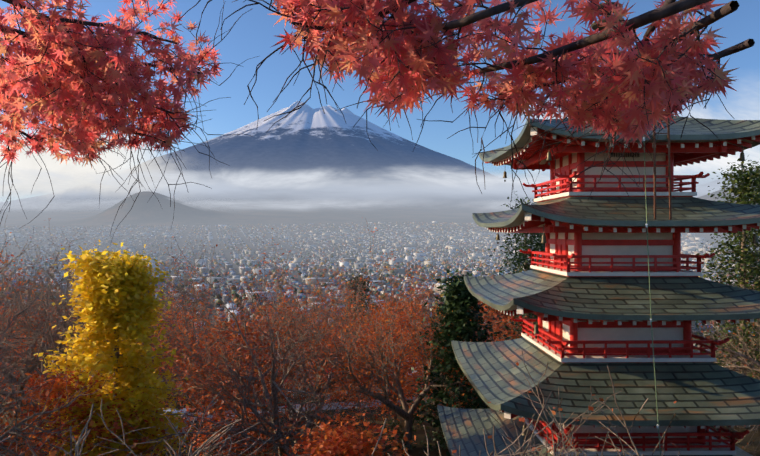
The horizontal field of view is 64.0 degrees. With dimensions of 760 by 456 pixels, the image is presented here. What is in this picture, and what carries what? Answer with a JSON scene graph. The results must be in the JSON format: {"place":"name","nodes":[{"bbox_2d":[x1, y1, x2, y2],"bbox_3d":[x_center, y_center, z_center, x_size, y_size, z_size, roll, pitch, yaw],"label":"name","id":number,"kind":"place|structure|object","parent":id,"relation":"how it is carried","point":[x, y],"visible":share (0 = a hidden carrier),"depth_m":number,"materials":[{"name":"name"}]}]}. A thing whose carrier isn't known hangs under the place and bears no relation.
{"place":"outdoors","nodes":[
{"label":"outdoors","id":0,"kind":"place"},
{"bbox_2d":[0,130,235,212],"bbox_3d":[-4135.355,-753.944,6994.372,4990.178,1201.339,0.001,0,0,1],"label":"cloud","id":1,"kind":"structure","parent":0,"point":[76,175],"depth_m":6979.84,"materials":[{"name":"white"}]},
{"bbox_2d":[0,0,258,244],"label":"maple bough","id":2,"kind":"object","parent":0,"point":[55,67],"visible":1,"depth_m":3.77,"materials":[{"name":"red plant"}]},
{"bbox_2d":[0,170,549,206],"bbox_3d":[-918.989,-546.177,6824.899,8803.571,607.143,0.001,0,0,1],"label":"cloud","id":3,"kind":"structure","parent":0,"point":[259,179],"depth_m":6824.96,"materials":[{"name":"white"}]},
{"bbox_2d":[188,397,431,420],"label":"foot path","id":4,"kind":"structure","parent":0,"point":[323,408],"depth_m":40.31,"materials":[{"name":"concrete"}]},
{"bbox_2d":[0,161,736,213],"bbox_3d":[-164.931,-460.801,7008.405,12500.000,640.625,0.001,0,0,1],"label":"cloud","id":5,"kind":"structure","parent":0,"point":[370,188],"depth_m":7012.90,"materials":[{"name":"white"}]},
{"bbox_2d":[0,170,759,455],"bbox_3d":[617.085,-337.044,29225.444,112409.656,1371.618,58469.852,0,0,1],"label":"ground","id":6,"kind":"structure","parent":0,"point":[152,211],"depth_m":4773.70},
{"bbox_2d":[0,303,38,402],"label":"orange maple","id":7,"kind":"object","parent":6,"relation":"on","point":[12,348],"visible":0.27,"depth_m":40.57,"materials":[{"name":"orange plant"}]},
{"bbox_2d":[0,253,44,365],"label":"tree","id":8,"kind":"object","parent":6,"relation":"on","point":[2,262],"visible":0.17,"depth_m":53.16,"materials":[{"name":"orange plant"}]},
{"bbox_2d":[0,218,64,419],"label":"cherry tree","id":9,"kind":"object","parent":6,"relation":"on","point":[14,343],"visible":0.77,"depth_m":20.25,"materials":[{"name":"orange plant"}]},
{"bbox_2d":[0,235,84,398],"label":"cherry tree","id":10,"kind":"object","parent":6,"relation":"on","point":[22,278],"visible":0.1,"depth_m":47.16,"materials":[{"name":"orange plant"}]},
{"bbox_2d":[11,343,75,403],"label":"orange maple","id":11,"kind":"object","parent":6,"relation":"on","point":[36,376],"visible":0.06,"depth_m":41.71,"materials":[{"name":"orange plant"}]},
{"bbox_2d":[0,229,89,376],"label":"cherry tree","id":12,"kind":"object","parent":6,"relation":"on","point":[31,292],"visible":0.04,"depth_m":60.13,"materials":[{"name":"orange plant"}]},
{"bbox_2d":[0,227,94,415],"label":"cherry tree","id":13,"kind":"object","parent":6,"relation":"on","point":[33,358],"visible":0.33,"depth_m":36.64,"materials":[{"name":"brown plant"}]},
{"bbox_2d":[0,218,107,436],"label":"cherry tree","id":14,"kind":"object","parent":6,"relation":"on","point":[53,346],"visible":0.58,"depth_m":28.90,"materials":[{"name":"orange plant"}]},
{"bbox_2d":[0,242,111,455],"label":"cherry tree","id":15,"kind":"object","parent":6,"relation":"on","point":[14,401],"visible":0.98,"depth_m":14.55,"materials":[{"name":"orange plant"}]},
{"bbox_2d":[0,359,187,455],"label":"orange maple","id":16,"kind":"object","parent":6,"relation":"on","point":[59,391],"visible":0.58,"depth_m":18.85,"materials":[{"name":"orange plant"}]},
{"bbox_2d":[72,334,123,391],"bbox_3d":[-16.046,8.145,36.091,3.795,6.779,3.654,0,-1,-41],"label":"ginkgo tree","id":17,"kind":"object","parent":6,"relation":"on","point":[102,369],"depth_m":35.53,"materials":[{"name":"yellow plant"}]},
{"bbox_2d":[24,240,196,455],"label":"ginkgo tree","id":18,"kind":"object","parent":6,"relation":"on","point":[120,302],"visible":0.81,"depth_m":19.86,"materials":[{"name":"yellow plant"}]},
{"bbox_2d":[105,237,236,390],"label":"cherry tree","id":19,"kind":"object","parent":6,"relation":"on","point":[206,290],"visible":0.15,"depth_m":46.49,"materials":[{"name":"brown plant"}]},
{"bbox_2d":[151,408,190,443],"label":"utility shed","id":20,"kind":"structure","parent":6,"relation":"on","point":[175,411],"depth_m":28.00,"materials":[{"name":"white paint"}]},
{"bbox_2d":[141,303,217,405],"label":"orange maple","id":21,"kind":"object","parent":6,"relation":"on","point":[166,368],"visible":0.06,"depth_m":41.08,"materials":[{"name":"orange plant"}]},
{"bbox_2d":[165,384,195,409],"bbox_3d":[-12.985,11.084,38.954,2.688,2.331,3.087,0,0,1],"label":"shrub","id":22,"kind":"object","parent":6,"relation":"on","point":[177,395],"visible":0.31,"depth_m":38.71,"materials":[{"name":"brown plant"}]},
{"bbox_2d":[174,340,221,395],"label":"orange maple","id":23,"kind":"object","parent":6,"relation":"on","point":[195,368],"visible":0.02,"depth_m":59.65,"materials":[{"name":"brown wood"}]},
{"bbox_2d":[148,256,252,396],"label":"cherry tree","id":24,"kind":"object","parent":6,"relation":"on","point":[195,317],"visible":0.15,"depth_m":59.62,"materials":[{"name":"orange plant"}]},
{"bbox_2d":[167,424,246,455],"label":"shrub","id":25,"kind":"object","parent":6,"relation":"on","point":[202,441],"visible":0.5,"depth_m":23.17,"materials":[{"name":"orange plant"}]},
{"bbox_2d":[159,245,299,404],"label":"cherry tree","id":26,"kind":"object","parent":6,"relation":"on","point":[258,301],"visible":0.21,"depth_m":40.06,"materials":[{"name":"brown plant"}]},
{"bbox_2d":[112,237,366,455],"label":"cherry tree","id":27,"kind":"object","parent":6,"relation":"on","point":[280,435],"visible":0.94,"depth_m":21.69,"materials":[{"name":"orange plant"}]},
{"bbox_2d":[137,243,353,433],"bbox_3d":[-8.612,5.934,31.056,11.865,10.406,10.629,0,-1,41],"label":"cherry tree","id":28,"kind":"object","parent":6,"relation":"on","point":[182,333],"visible":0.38,"depth_m":30.52,"materials":[{"name":"orange plant"}]},
{"bbox_2d":[159,308,345,455],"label":"orange maple","id":29,"kind":"object","parent":6,"relation":"on","point":[243,351],"visible":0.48,"depth_m":24.76,"materials":[{"name":"orange plant"}]},
{"bbox_2d":[0,200,520,208],"bbox_3d":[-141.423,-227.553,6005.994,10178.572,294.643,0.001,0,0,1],"label":"fog bank","id":30,"kind":"structure","parent":6,"relation":"attached to","point":[288,205],"depth_m":6022.90,"materials":[{"name":"white"}]},
{"bbox_2d":[254,344,292,397],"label":"orange maple","id":31,"kind":"object","parent":6,"relation":"on","point":[268,386],"visible":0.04,"depth_m":51.50,"materials":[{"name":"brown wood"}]},
{"bbox_2d":[0,380,555,455],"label":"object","id":32,"kind":"object","parent":6,"relation":"on","point":[189,451],"visible":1,"depth_m":10.83,"materials":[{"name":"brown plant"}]},
{"bbox_2d":[216,253,346,385],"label":"cherry tree","id":33,"kind":"object","parent":6,"relation":"on","point":[299,317],"visible":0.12,"depth_m":53.92,"materials":[{"name":"brown plant"}]},
{"bbox_2d":[158,101,490,178],"bbox_3d":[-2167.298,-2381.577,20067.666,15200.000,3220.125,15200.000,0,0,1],"label":"mountain","id":34,"kind":"structure","parent":6,"relation":"on","point":[305,136],"depth_m":15467.71,"materials":[{"name":"stone"}]},
{"bbox_2d":[298,337,354,398],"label":"orange maple","id":35,"kind":"object","parent":6,"relation":"on","point":[329,369],"visible":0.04,"depth_m":46.58,"materials":[{"name":"orange plant"}]},
{"bbox_2d":[237,228,421,423],"bbox_3d":[-3.529,6.249,35.684,10.665,12.631,11.392,0,-1,43],"label":"cherry tree","id":36,"kind":"object","parent":6,"relation":"on","point":[332,382],"visible":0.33,"depth_m":35.27,"materials":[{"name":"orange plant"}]},
{"bbox_2d":[253,412,430,455],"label":"shrub","id":37,"kind":"object","parent":6,"relation":"on","point":[326,447],"visible":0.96,"depth_m":16.94,"materials":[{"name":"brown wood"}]},
{"bbox_2d":[313,411,373,449],"bbox_3d":[-1.521,9.157,26.946,2.746,2.101,2.937,0,0,18],"label":"shrub","id":38,"kind":"object","parent":6,"relation":"on","point":[347,416],"visible":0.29,"depth_m":26.91,"materials":[{"name":"orange plant"}]},
{"bbox_2d":[314,265,395,392],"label":"tree","id":39,"kind":"object","parent":6,"relation":"on","point":[343,285],"visible":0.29,"depth_m":57.60,"materials":[{"name":"brown plant"}]},
{"bbox_2d":[341,272,375,384],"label":"tree","id":40,"kind":"object","parent":6,"relation":"on","point":[364,289],"visible":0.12,"depth_m":59.49,"materials":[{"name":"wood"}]},
{"bbox_2d":[304,307,413,394],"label":"orange maple","id":41,"kind":"object","parent":6,"relation":"on","point":[352,332],"visible":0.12,"depth_m":51.58,"materials":[{"name":"orange plant"}]},
{"bbox_2d":[305,259,418,397],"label":"cherry tree","id":42,"kind":"object","parent":6,"relation":"on","point":[347,307],"visible":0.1,"depth_m":47.00,"materials":[{"name":"brown plant"}]},
{"bbox_2d":[319,296,437,423],"bbox_3d":[0.711,7.503,33.619,8.233,7.339,7.773,0,0,-27],"label":"orange maple","id":43,"kind":"object","parent":6,"relation":"on","point":[393,383],"visible":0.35,"depth_m":33.67,"materials":[{"name":"orange plant"}]},
{"bbox_2d":[0,221,758,374],"bbox_3d":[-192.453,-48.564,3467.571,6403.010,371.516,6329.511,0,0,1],"label":"city houses","id":44,"kind":"structure","parent":6,"relation":"on","point":[687,247],"depth_m":2355.92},
{"bbox_2d":[359,292,415,392],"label":"tree","id":45,"kind":"object","parent":6,"relation":"on","point":[407,322],"visible":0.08,"depth_m":52.66,"materials":[{"name":"brown plant"}]},
{"bbox_2d":[374,418,415,452],"bbox_3d":[0.653,9.335,26.905,1.733,1.740,2.066,0,0,-18],"label":"shrub","id":46,"kind":"object","parent":6,"relation":"on","point":[392,426],"visible":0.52,"depth_m":26.84,"materials":[{"name":"green plant"}]},
{"bbox_2d":[299,221,510,449],"bbox_3d":[0.471,4.795,26.487,10.168,10.568,7.601,0,0,-35],"label":"cherry tree","id":47,"kind":"object","parent":6,"relation":"on","point":[405,413],"visible":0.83,"depth_m":25.85,"materials":[{"name":"orange plant"}]},
{"bbox_2d":[382,302,428,390],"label":"tree","id":48,"kind":"object","parent":6,"relation":"on","point":[408,358],"visible":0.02,"depth_m":63.36,"materials":[{"name":"orange plant"}]},
{"bbox_2d":[396,337,443,402],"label":"orange maple","id":49,"kind":"object","parent":6,"relation":"on","point":[416,372],"visible":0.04,"depth_m":43.43,"materials":[{"name":"orange plant"}]},
{"bbox_2d":[369,249,507,418],"bbox_3d":[3.827,6.610,37.853,9.440,10.622,9.663,0,0,1],"label":"cherry tree","id":50,"kind":"object","parent":6,"relation":"on","point":[418,301],"visible":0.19,"depth_m":37.61,"materials":[{"name":"brown plant"}]},
{"bbox_2d":[398,261,506,395],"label":"cherry tree","id":51,"kind":"object","parent":6,"relation":"on","point":[442,309],"visible":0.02,"depth_m":48.11,"materials":[{"name":"brown plant"}]},
{"bbox_2d":[400,262,509,455],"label":"conifer","id":52,"kind":"object","parent":6,"relation":"on","point":[462,302],"visible":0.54,"depth_m":26.34,"materials":[{"name":"green plant"}]},
{"bbox_2d":[429,301,533,397],"bbox_3d":[6.264,6.639,30.165,7.476,7.998,8.474,0,0,1],"label":"orange maple","id":53,"kind":"object","parent":6,"relation":"on","point":[493,310],"visible":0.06,"depth_m":30.11,"materials":[{"name":"orange plant"}]},
{"bbox_2d":[486,191,544,340],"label":"conifer","id":54,"kind":"object","parent":6,"relation":"on","point":[526,263],"visible":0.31,"depth_m":40.50,"materials":[{"name":"green plant"}]},
{"bbox_2d":[519,233,544,333],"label":"tree","id":55,"kind":"object","parent":6,"relation":"on","point":[543,249],"visible":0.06,"depth_m":45.62,"materials":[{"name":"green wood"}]},
{"bbox_2d":[424,351,679,455],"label":"bare twigs","id":56,"kind":"object","parent":6,"relation":"on","point":[548,449],"visible":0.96,"depth_m":11.05,"materials":[{"name":"plant"}]},
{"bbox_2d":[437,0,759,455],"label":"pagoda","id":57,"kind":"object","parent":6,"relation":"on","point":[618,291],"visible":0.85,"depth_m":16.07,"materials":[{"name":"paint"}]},
{"bbox_2d":[691,275,717,350],"bbox_3d":[15.414,6.722,37.536,9.078,11.897,10.863,0,0,1],"label":"cherry tree","id":58,"kind":"object","parent":6,"relation":"on","point":[698,330],"depth_m":34.07,"materials":[{"name":"brown plant"}]},
{"bbox_2d":[692,155,759,428],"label":"conifer","id":59,"kind":"object","parent":6,"relation":"on","point":[739,177],"visible":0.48,"depth_m":32.25,"materials":[{"name":"green plant"}]},
{"bbox_2d":[692,285,759,455],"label":"cherry tree","id":60,"kind":"object","parent":6,"relation":"on","point":[746,363],"visible":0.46,"depth_m":26.86,"materials":[{"name":"brown plant"}]},
{"bbox_2d":[703,251,759,432],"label":"cherry tree","id":61,"kind":"object","parent":6,"relation":"on","point":[756,323],"visible":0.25,"depth_m":31.25,"materials":[{"name":"brown plant"}]},
{"bbox_2d":[714,160,759,377],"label":"conifer","id":62,"kind":"object","parent":6,"relation":"on","point":[758,194],"visible":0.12,"depth_m":36.53,"materials":[{"name":"green plant"}]},
{"bbox_2d":[0,0,759,200],"label":"sky","id":63,"kind":"structure","parent":0,"point":[253,35],"materials":[{"name":"blue"}]},
{"bbox_2d":[178,0,754,211],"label":"maple bough","id":64,"kind":"object","parent":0,"point":[638,89],"visible":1,"depth_m":2.38,"materials":[{"name":"red plant"}]},
{"bbox_2d":[533,110,759,176],"bbox_3d":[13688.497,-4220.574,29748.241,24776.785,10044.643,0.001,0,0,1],"label":"cloud","id":65,"kind":"structure","parent":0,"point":[715,164],"depth_m":29679.28,"materials":[{"name":"white"}]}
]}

